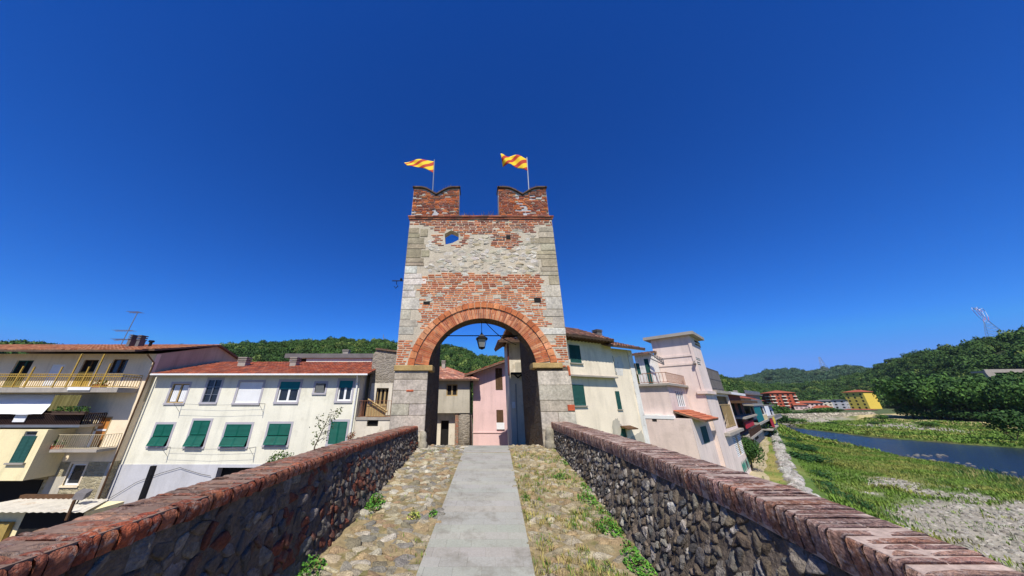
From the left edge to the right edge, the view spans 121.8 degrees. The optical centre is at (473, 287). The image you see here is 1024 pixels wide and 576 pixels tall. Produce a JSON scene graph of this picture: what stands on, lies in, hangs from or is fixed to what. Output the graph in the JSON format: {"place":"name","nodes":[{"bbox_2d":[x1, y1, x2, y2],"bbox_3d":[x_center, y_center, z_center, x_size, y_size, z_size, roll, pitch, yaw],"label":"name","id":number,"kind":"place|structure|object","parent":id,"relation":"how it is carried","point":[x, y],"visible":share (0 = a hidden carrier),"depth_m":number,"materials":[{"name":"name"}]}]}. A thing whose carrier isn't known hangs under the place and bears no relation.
{"place":"outdoors","nodes":[
{"label":"outdoors","id":0,"kind":"place"},
{"bbox_2d":[0,334,240,501],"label":"yellow house","id":1,"kind":"structure","parent":0,"point":[39,383],"depth_m":17.57,"materials":[{"name":"paint"}]},
{"bbox_2d":[3,373,26,385],"bbox_3d":[-30.134,6.061,18.663,1.129,0.900,0.050,0,-22,0],"label":"balcony door","id":2,"kind":"structure","parent":1,"relation":"in","point":[10,373],"depth_m":18.63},
{"bbox_2d":[3,436,37,464],"bbox_3d":[-25.360,9.125,16.019,1.052,1.409,0.280,0,-22,0],"label":"window","id":3,"kind":"structure","parent":1,"relation":"in","point":[26,443],"depth_m":15.95,"materials":[{"name":"green paint"}]},
{"bbox_2d":[12,360,33,372],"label":"window","id":4,"kind":"structure","parent":1,"relation":"in","point":[27,363],"depth_m":19.09,"materials":[{"name":"black glass"}]},
{"bbox_2d":[42,365,64,385],"bbox_3d":[-27.740,5.791,18.772,0.845,1.418,0.070,0,-22,0],"label":"balcony door","id":5,"kind":"structure","parent":1,"relation":"in","point":[55,369],"depth_m":18.83,"materials":[{"name":"white paint"}]},
{"bbox_2d":[51,405,89,414],"bbox_3d":[-23.780,7.221,16.796,2.016,0.508,0.348,0,-22,0],"label":"flower box","id":6,"kind":"object","parent":1,"relation":"attached to","point":[76,411],"visible":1,"depth_m":16.70,"materials":[{"name":"stone"}]},
{"bbox_2d":[58,462,88,487],"bbox_3d":[-23.405,10.957,16.708,1.076,1.284,0.230,0,-22,0],"label":"window","id":7,"kind":"structure","parent":1,"relation":"in","point":[75,476],"depth_m":16.74,"materials":[{"name":"black glass"}]},
{"bbox_2d":[72,372,92,385],"bbox_3d":[-25.705,6.008,18.685,0.989,0.950,0.050,0,-22,0],"label":"balcony door","id":8,"kind":"structure","parent":1,"relation":"in","point":[78,372],"depth_m":18.66,"materials":[{"name":"yellow paint"}]},
{"bbox_2d":[80,360,98,371],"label":"window","id":9,"kind":"structure","parent":1,"relation":"in","point":[92,364],"depth_m":19.09,"materials":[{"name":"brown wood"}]},
{"bbox_2d":[85,417,112,446],"bbox_3d":[-23.075,8.911,17.532,0.928,1.771,0.114,0,-22,0],"label":"door","id":10,"kind":"structure","parent":1,"relation":"in","point":[99,430],"depth_m":17.54,"materials":[{"name":"orange paint"}]},
{"bbox_2d":[109,359,128,372],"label":"window","id":11,"kind":"structure","parent":1,"relation":"in","point":[119,365],"depth_m":19.09,"materials":[{"name":"black glass"}]},
{"bbox_2d":[114,311,141,344],"bbox_3d":[-27.201,3.119,22.197,1.304,2.665,0.560,0,-22,0],"label":"television antenna","id":12,"kind":"object","parent":1,"relation":"on","point":[137,312],"visible":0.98,"depth_m":22.12,"materials":[{"name":"grey metal"}]},
{"bbox_2d":[106,357,375,503],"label":"white house","id":13,"kind":"structure","parent":0,"point":[200,423],"depth_m":18.19,"materials":[{"name":"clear paint"}]},
{"bbox_2d":[145,422,176,447],"bbox_3d":[-19.595,9.222,17.817,1.332,1.472,0.372,0,-22,0],"label":"window","id":14,"kind":"structure","parent":13,"relation":"in","point":[162,431],"depth_m":17.83,"materials":[{"name":"green paint"}]},
{"bbox_2d":[162,382,191,404],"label":"window","id":15,"kind":"structure","parent":13,"relation":"in","point":[180,390],"depth_m":18.82,"materials":[{"name":"white glass"}]},
{"bbox_2d":[182,418,213,448],"bbox_3d":[-17.316,9.129,17.837,1.334,1.717,0.404,0,-22,0],"label":"window","id":16,"kind":"structure","parent":13,"relation":"in","point":[199,429],"depth_m":17.85,"materials":[{"name":"green paint"}]},
{"bbox_2d":[198,378,224,403],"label":"window","id":17,"kind":"structure","parent":13,"relation":"in","point":[213,386],"depth_m":18.84,"materials":[{"name":"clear glass"}]},
{"bbox_2d":[217,422,254,448],"bbox_3d":[-14.884,9.234,17.810,1.834,1.501,0.376,0,-22,0],"label":"window","id":18,"kind":"structure","parent":13,"relation":"in","point":[237,434],"depth_m":17.83,"materials":[{"name":"green paint"}]},
{"bbox_2d":[231,380,265,404],"bbox_3d":[-14.846,6.901,18.793,1.832,1.557,0.160,0,-22,0],"label":"window","id":19,"kind":"structure","parent":13,"relation":"in","point":[250,392],"depth_m":18.83,"materials":[{"name":"white paint"}]},
{"bbox_2d":[261,421,293,446],"bbox_3d":[-12.287,9.181,17.836,1.635,1.444,0.369,0,-22,0],"label":"window","id":20,"kind":"structure","parent":13,"relation":"in","point":[278,432],"depth_m":17.86,"materials":[{"name":"green paint"}]},
{"bbox_2d":[273,379,302,403],"bbox_3d":[-12.249,6.867,18.839,1.621,1.527,0.220,0,-22,0],"label":"window","id":21,"kind":"structure","parent":13,"relation":"in","point":[290,389],"depth_m":18.88,"materials":[{"name":"white glass"}]},
{"bbox_2d":[311,381,327,394],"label":"window","id":22,"kind":"structure","parent":13,"relation":"in","point":[321,387],"depth_m":18.84,"materials":[{"name":"grey metal"}]},
{"bbox_2d":[325,419,349,445],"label":"window","id":23,"kind":"structure","parent":13,"relation":"in","point":[339,432],"depth_m":17.89,"materials":[{"name":"green paint"}]},
{"bbox_2d":[334,378,355,402],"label":"window","id":24,"kind":"structure","parent":13,"relation":"in","point":[346,387],"depth_m":18.89,"materials":[{"name":"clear glass"}]},
{"bbox_2d":[284,350,372,361],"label":"flat roofed building","id":25,"kind":"structure","parent":0,"point":[345,356],"depth_m":29.33,"materials":[{"name":"concrete"}]},
{"bbox_2d":[0,0,1023,377],"label":"sky","id":26,"kind":"structure","parent":0,"point":[788,184],"materials":[{"name":"blue"}]},
{"bbox_2d":[728,391,762,443],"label":"riverside house","id":27,"kind":"structure","parent":0,"point":[740,415],"depth_m":37.16,"materials":[{"name":"white paint"}]},
{"bbox_2d":[472,408,1023,572],"bbox_3d":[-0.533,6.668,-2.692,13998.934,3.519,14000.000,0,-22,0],"label":"ground","id":28,"kind":"structure","parent":0,"point":[776,477],"depth_m":26.54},
{"bbox_2d":[0,494,124,541],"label":"lean to shed","id":29,"kind":"object","parent":28,"relation":"on","point":[27,513],"visible":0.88,"depth_m":12.88,"materials":[{"name":"white wood"}]},
{"bbox_2d":[71,488,92,503],"bbox_3d":[-18.913,10.120,13.676,0.873,0.718,0.343,-5,-22,11],"label":"satellite dish","id":30,"kind":"object","parent":29,"relation":"on","point":[81,494],"visible":0.91,"depth_m":13.61,"materials":[{"name":"metal"}]},
{"bbox_2d":[266,449,293,461],"bbox_3d":[-9.995,10.421,14.097,1.295,4.230,1.096,0,-22,0],"label":"climbing plant","id":31,"kind":"object","parent":28,"relation":"on","point":[275,456],"visible":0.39,"depth_m":14.69,"materials":[{"name":"green plant"}]},
{"bbox_2d":[309,407,341,448],"bbox_3d":[-8.123,9.363,14.631,1.780,5.992,1.425,0,-22,0],"label":"sapling","id":32,"kind":"object","parent":28,"relation":"on","point":[320,428],"visible":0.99,"depth_m":15.48,"materials":[{"name":"plant"}]},
{"bbox_2d":[352,348,396,438],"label":"stone house","id":33,"kind":"structure","parent":28,"relation":"on","point":[375,418],"depth_m":19.66,"materials":[{"name":"paint"}]},
{"bbox_2d":[376,388,388,409],"bbox_3d":[-6.325,7.799,19.713,0.863,1.622,0.102,0,-22,0],"label":"balcony door","id":34,"kind":"structure","parent":33,"relation":"in","point":[382,393],"depth_m":19.80,"materials":[{"name":"brown wood"}]},
{"bbox_2d":[309,447,652,575],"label":"bridge deck","id":35,"kind":"structure","parent":28,"relation":"on","point":[591,544],"depth_m":4.61,"materials":[{"name":"beige stone"}]},
{"bbox_2d":[0,426,418,575],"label":"stone parapet","id":36,"kind":"structure","parent":35,"relation":"on","point":[287,516],"depth_m":2.77,"materials":[{"name":"stone"}]},
{"bbox_2d":[365,491,385,511],"bbox_3d":[-1.882,4.057,5.482,0.335,0.287,0.696,0,-22,0],"label":"weed clump","id":37,"kind":"object","parent":35,"relation":"on","point":[373,499],"visible":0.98,"depth_m":5.40,"materials":[{"name":"green plant"}]},
{"bbox_2d":[436,360,478,445],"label":"grey house","id":38,"kind":"structure","parent":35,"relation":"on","point":[454,422],"depth_m":22.29,"materials":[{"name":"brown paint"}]},
{"bbox_2d":[441,421,448,444],"bbox_3d":[-2.244,11.387,22.228,0.618,1.875,0.050,0,-22,0],"label":"doorway","id":39,"kind":"structure","parent":38,"relation":"in","point":[444,424],"depth_m":22.23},
{"bbox_2d":[446,384,457,395],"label":"window","id":40,"kind":"structure","parent":38,"relation":"in","point":[452,389],"depth_m":22.68,"materials":[{"name":"brown wood"}]},
{"bbox_2d":[416,445,534,575],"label":"paved path","id":41,"kind":"structure","parent":35,"relation":"on","point":[479,529],"depth_m":4.71,"materials":[{"name":"grey concrete"}]},
{"bbox_2d":[303,444,657,575],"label":"cobbles","id":42,"kind":"object","parent":35,"relation":"on","point":[360,563],"visible":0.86,"depth_m":4.84,"materials":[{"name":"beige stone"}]},
{"bbox_2d":[297,554,327,575],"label":"weed clump","id":43,"kind":"object","parent":42,"relation":"on","point":[307,570],"visible":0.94,"depth_m":3.60,"materials":[{"name":"green plant"}]},
{"bbox_2d":[464,360,507,445],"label":"pink house","id":44,"kind":"structure","parent":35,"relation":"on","point":[489,411],"depth_m":22.70,"materials":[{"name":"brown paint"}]},
{"bbox_2d":[495,368,502,389],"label":"window","id":45,"kind":"structure","parent":44,"relation":"in","point":[498,371],"depth_m":23.48,"materials":[{"name":"brown wood"}]},
{"bbox_2d":[496,410,504,428],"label":"window","id":46,"kind":"structure","parent":44,"relation":"in","point":[499,413],"depth_m":22.32,"materials":[{"name":"brown wood"}]},
{"bbox_2d":[577,491,598,505],"bbox_3d":[2.292,4.185,5.750,0.373,0.187,0.706,0,-22,0],"label":"weed clump","id":47,"kind":"object","parent":35,"relation":"on","point":[589,499],"visible":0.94,"depth_m":5.67,"materials":[{"name":"green plant"}]},
{"bbox_2d":[594,516,622,536],"bbox_3d":[2.211,3.876,4.692,0.419,0.178,0.603,0,-22,0],"label":"weed clump","id":48,"kind":"object","parent":35,"relation":"on","point":[610,523],"visible":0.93,"depth_m":4.61,"materials":[{"name":"green plant"}]},
{"bbox_2d":[620,548,657,575],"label":"weed clump","id":49,"kind":"object","parent":35,"relation":"on","point":[636,560],"visible":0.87,"depth_m":3.73,"materials":[{"name":"green plant"}]},
{"bbox_2d":[551,422,1023,575],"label":"stone parapet","id":50,"kind":"structure","parent":35,"relation":"on","point":[673,513],"depth_m":2.91,"materials":[{"name":"stone"}]},
{"bbox_2d":[389,186,576,448],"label":"gate tower","id":51,"kind":"structure","parent":28,"relation":"on","point":[501,270],"depth_m":11.82,"materials":[{"name":"stone"}]},
{"bbox_2d":[405,159,434,189],"bbox_3d":[-2.836,-5.657,14.534,1.639,2.423,0.123,0,-22,0],"label":"flag","id":52,"kind":"object","parent":51,"relation":"on","point":[425,164],"visible":1,"depth_m":14.86,"materials":[{"name":"yellow fabric"}]},
{"bbox_2d":[476,321,487,349],"bbox_3d":[0.331,1.900,11.581,0.467,1.213,0.467,0,-22,0],"label":"street lantern","id":53,"kind":"object","parent":51,"relation":"hanging from","point":[481,338],"visible":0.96,"depth_m":11.33,"materials":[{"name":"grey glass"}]},
{"bbox_2d":[501,154,528,188],"bbox_3d":[2.134,-5.799,14.572,1.437,2.783,0.287,0,-22,0],"label":"flag","id":54,"kind":"object","parent":51,"relation":"attached to","point":[519,161],"visible":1,"depth_m":14.89,"materials":[{"name":"yellow fabric"}]},
{"bbox_2d":[494,337,525,444],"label":"narrow house","id":55,"kind":"structure","parent":28,"relation":"on","point":[515,411],"depth_m":16.73,"materials":[{"name":"paint"}]},
{"bbox_2d":[500,327,649,443],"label":"cream house","id":56,"kind":"structure","parent":28,"relation":"on","point":[606,393],"depth_m":17.19,"materials":[{"name":"paint"}]},
{"bbox_2d":[569,345,583,364],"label":"window","id":57,"kind":"structure","parent":56,"relation":"in","point":[574,350],"depth_m":16.77,"materials":[{"name":"green paint"}]},
{"bbox_2d":[572,385,587,406],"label":"window","id":58,"kind":"structure","parent":56,"relation":"in","point":[578,390],"depth_m":16.14,"materials":[{"name":"green paint"}]},
{"bbox_2d":[615,391,622,409],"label":"window","id":59,"kind":"structure","parent":56,"relation":"in","point":[618,400],"depth_m":17.34,"materials":[{"name":"green paint"}]},
{"bbox_2d":[632,331,750,473],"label":"pink tower house","id":60,"kind":"structure","parent":28,"relation":"on","point":[687,408],"depth_m":23.64,"materials":[{"name":"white paint"}]},
{"bbox_2d":[644,359,652,383],"bbox_3d":[15.694,7.471,25.452,0.145,2.197,0.363,19,-29,-39],"label":"terrace door","id":61,"kind":"structure","parent":60,"relation":"in","point":[646,362],"depth_m":25.45,"materials":[{"name":"green paint"}]},
{"bbox_2d":[675,390,685,406],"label":"window","id":62,"kind":"structure","parent":60,"relation":"in","point":[679,395],"depth_m":22.84,"materials":[{"name":"grey metal"}]},
{"bbox_2d":[700,426,709,443],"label":"window","id":63,"kind":"structure","parent":60,"relation":"in","point":[704,432],"depth_m":20.95,"materials":[{"name":"green paint"}]},
{"bbox_2d":[733,390,762,399],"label":"riverside house","id":64,"kind":"structure","parent":28,"relation":"on","point":[752,394],"depth_m":69.42,"materials":[{"name":"grey metal"}]},
{"bbox_2d":[740,434,765,470],"bbox_3d":[27.339,16.439,28.389,2.250,3.392,2.729,15,-26,-32],"label":"garden shrub","id":65,"kind":"object","parent":28,"relation":"on","point":[750,448],"visible":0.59,"depth_m":27.87,"materials":[{"name":"green plant"}]},
{"bbox_2d":[740,396,768,443],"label":"riverside house","id":66,"kind":"structure","parent":28,"relation":"on","point":[760,418],"depth_m":48.10,"materials":[{"name":"concrete"}]},
{"bbox_2d":[754,399,778,435],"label":"riverside house","id":67,"kind":"structure","parent":28,"relation":"on","point":[769,415],"depth_m":59.64,"materials":[{"name":"paint"}]},
{"bbox_2d":[760,390,799,409],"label":"red apartment block","id":68,"kind":"structure","parent":28,"relation":"on","point":[784,398],"depth_m":276.77,"materials":[{"name":"red paint"}]},
{"bbox_2d":[769,440,811,450],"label":"meadow shrub","id":69,"kind":"object","parent":28,"relation":"on","point":[801,447],"visible":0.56,"depth_m":44.92,"materials":[{"name":"green plant"}]},
{"bbox_2d":[770,429,819,496],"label":"bank rocks","id":70,"kind":"object","parent":28,"relation":"on","point":[791,474],"visible":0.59,"depth_m":28.49,"materials":[{"name":"stone"}]},
{"bbox_2d":[786,450,814,461],"bbox_3d":[41.396,21.934,36.283,3.679,2.146,3.247,0,-22,0],"label":"meadow shrub","id":71,"kind":"object","parent":28,"relation":"on","point":[800,456],"visible":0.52,"depth_m":35.84,"materials":[{"name":"green plant"}]},
{"bbox_2d":[793,403,808,409],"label":"pink terrace","id":72,"kind":"structure","parent":28,"relation":"on","point":[799,406],"depth_m":266.21,"materials":[{"name":"pink paint"}]},
{"bbox_2d":[803,454,833,463],"bbox_3d":[44.554,22.753,37.531,4.511,1.576,3.872,0,-22,0],"label":"meadow shrub","id":73,"kind":"object","parent":28,"relation":"on","point":[820,458],"visible":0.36,"depth_m":36.85,"materials":[{"name":"green plant"}]},
{"bbox_2d":[809,469,833,480],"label":"meadow shrub","id":74,"kind":"object","parent":28,"relation":"on","point":[820,473],"visible":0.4,"depth_m":28.75,"materials":[{"name":"green plant"}]},
{"bbox_2d":[774,412,875,419],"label":"embankment wall","id":75,"kind":"structure","parent":28,"relation":"on","point":[815,415],"depth_m":132.00,"materials":[{"name":"stone"}]},
{"bbox_2d":[821,486,862,499],"bbox_3d":[28.822,16.855,22.763,2.692,1.438,2.788,0,-22,0],"label":"meadow shrub","id":76,"kind":"object","parent":28,"relation":"on","point":[838,492],"visible":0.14,"depth_m":22.68,"materials":[{"name":"green plant"}]},
{"bbox_2d":[843,390,881,408],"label":"yellow apartment block","id":77,"kind":"structure","parent":28,"relation":"on","point":[860,399],"depth_m":310.83,"materials":[{"name":"yellow paint"}]},
{"bbox_2d":[870,377,916,418],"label":"tree","id":78,"kind":"object","parent":28,"relation":"on","point":[887,389],"visible":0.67,"depth_m":121.50,"materials":[{"name":"green plant"}]},
{"bbox_2d":[777,417,1023,451],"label":"meadow grass","id":79,"kind":"structure","parent":28,"relation":"on","point":[981,434],"depth_m":77.14,"materials":[{"name":"green plant"}]},
{"bbox_2d":[891,376,932,418],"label":"tree","id":80,"kind":"object","parent":28,"relation":"on","point":[908,381],"visible":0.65,"depth_m":115.67,"materials":[{"name":"green plant"}]},
{"bbox_2d":[900,406,924,418],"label":"bush","id":81,"kind":"object","parent":28,"relation":"on","point":[909,411],"visible":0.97,"depth_m":115.59,"materials":[{"name":"green plant"}]},
{"bbox_2d":[915,422,942,427],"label":"river shrub","id":82,"kind":"object","parent":28,"relation":"on","point":[932,424],"visible":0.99,"depth_m":95.93,"materials":[{"name":"green plant"}]},
{"bbox_2d":[922,411,942,419],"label":"bush","id":83,"kind":"object","parent":28,"relation":"on","point":[932,414],"visible":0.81,"depth_m":109.55,"materials":[{"name":"green plant"}]},
{"bbox_2d":[909,382,957,419],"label":"tree","id":84,"kind":"object","parent":28,"relation":"on","point":[932,398],"visible":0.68,"depth_m":110.49,"materials":[{"name":"green plant"}]},
{"bbox_2d":[863,477,1023,572],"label":"river stones","id":85,"kind":"object","parent":28,"relation":"on","point":[1013,515],"visible":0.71,"depth_m":20.18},
{"bbox_2d":[931,406,956,419],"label":"bush","id":86,"kind":"object","parent":28,"relation":"on","point":[944,411],"visible":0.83,"depth_m":106.96,"materials":[{"name":"green plant"}]},
{"bbox_2d":[922,372,966,418],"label":"tree","id":87,"kind":"object","parent":28,"relation":"on","point":[935,379],"visible":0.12,"depth_m":116.30,"materials":[{"name":"green plant"}]},
{"bbox_2d":[945,409,967,420],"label":"bush","id":88,"kind":"object","parent":28,"relation":"on","point":[952,413],"visible":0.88,"depth_m":103.76,"materials":[{"name":"green plant"}]},
{"bbox_2d":[933,376,990,420],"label":"tree","id":89,"kind":"object","parent":28,"relation":"on","point":[940,390],"visible":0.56,"depth_m":105.33,"materials":[{"name":"green plant"}]},
{"bbox_2d":[956,411,981,420],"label":"bush","id":90,"kind":"object","parent":28,"relation":"on","point":[972,414],"visible":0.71,"depth_m":101.04,"materials":[{"name":"green plant"}]},
{"bbox_2d":[945,380,1002,411],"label":"tree","id":91,"kind":"object","parent":28,"relation":"on","point":[973,388],"visible":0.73,"depth_m":100.81,"materials":[{"name":"green plant"}]},
{"bbox_2d":[964,373,1015,381],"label":"tree","id":92,"kind":"object","parent":28,"relation":"on","point":[1003,378],"visible":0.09,"depth_m":109.25,"materials":[{"name":"green plant"}]},
{"bbox_2d":[975,378,1009,410],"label":"tree","id":93,"kind":"object","parent":28,"relation":"on","point":[986,381],"visible":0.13,"depth_m":105.22,"materials":[{"name":"green plant"}]},
{"bbox_2d":[970,369,1023,378],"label":"viaduct","id":94,"kind":"object","parent":28,"relation":"on","point":[988,372],"visible":0.75,"depth_m":168.63,"materials":[{"name":"concrete"}]},
{"bbox_2d":[974,409,1023,439],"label":"bank bush","id":95,"kind":"object","parent":28,"relation":"on","point":[1016,421],"visible":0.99,"depth_m":60.96,"materials":[{"name":"green plant"}]},
{"bbox_2d":[981,384,1023,410],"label":"tree","id":96,"kind":"object","parent":28,"relation":"on","point":[994,390],"visible":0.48,"depth_m":95.66,"materials":[{"name":"green plant"}]},
{"bbox_2d":[987,376,1023,386],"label":"tree","id":97,"kind":"object","parent":28,"relation":"on","point":[1014,381],"visible":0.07,"depth_m":102.36,"materials":[{"name":"green plant"}]},
{"bbox_2d":[994,382,1023,410],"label":"tree","id":98,"kind":"object","parent":28,"relation":"on","point":[1018,395],"visible":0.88,"depth_m":92.29,"materials":[{"name":"green plant"}]},
{"bbox_2d":[749,436,769,479],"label":"dirt path","id":99,"kind":"structure","parent":0,"point":[758,472],"depth_m":30.07,"materials":[{"name":"beige soil"}]},
{"bbox_2d":[763,405,781,424],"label":"riverside house","id":100,"kind":"structure","parent":0,"point":[778,416],"depth_m":78.53,"materials":[{"name":"paint"}]},
{"bbox_2d":[799,401,823,408],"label":"pink terrace","id":101,"kind":"structure","parent":0,"point":[810,404],"depth_m":291.75,"materials":[{"name":"pink paint"}]},
{"bbox_2d":[831,399,850,408],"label":"white building","id":102,"kind":"structure","parent":0,"point":[840,404],"depth_m":280.76,"materials":[{"name":"white paint"}]},
{"bbox_2d":[782,432,1023,571],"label":"meadow grass","id":103,"kind":"structure","parent":0,"point":[845,463],"depth_m":29.20,"materials":[{"name":"green plant"}]},
{"bbox_2d":[786,426,1023,478],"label":"river","id":104,"kind":"structure","parent":0,"point":[1005,459],"depth_m":50.80,"materials":[{"name":"blue liquid"}]},
{"bbox_2d":[803,344,1022,411],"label":"hill","id":105,"kind":"structure","parent":0,"point":[997,353],"depth_m":230.06,"materials":[{"name":"green plant"}]},
{"bbox_2d":[744,324,1023,412],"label":"forest","id":106,"kind":"object","parent":105,"relation":"on","point":[963,360],"visible":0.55,"depth_m":273.40,"materials":[{"name":"green plant"}]},
{"bbox_3d":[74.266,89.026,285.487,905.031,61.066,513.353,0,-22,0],"label":"hill","id":107,"kind":"structure","parent":0,"visible":0},
{"bbox_2d":[0,336,764,417],"bbox_3d":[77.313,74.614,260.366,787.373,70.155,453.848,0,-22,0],"label":"forest","id":108,"kind":"object","parent":107,"relation":"on","point":[464,360],"visible":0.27,"depth_m":231.06,"materials":[{"name":"green plant"}]},
{"bbox_2d":[973,307,1001,337],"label":"power pylon","id":109,"kind":"object","parent":107,"relation":"on","point":[985,321],"visible":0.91,"depth_m":257.48,"materials":[{"name":"grey metal"}]},
{"bbox_3d":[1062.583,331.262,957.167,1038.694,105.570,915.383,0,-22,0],"label":"hill","id":110,"kind":"structure","parent":0,"visible":0},
{"bbox_2d":[730,364,871,384],"bbox_3d":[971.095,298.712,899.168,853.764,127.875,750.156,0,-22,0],"label":"forest","id":111,"kind":"object","parent":110,"relation":"on","point":[790,375],"visible":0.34,"depth_m":899.25,"materials":[{"name":"green plant"}]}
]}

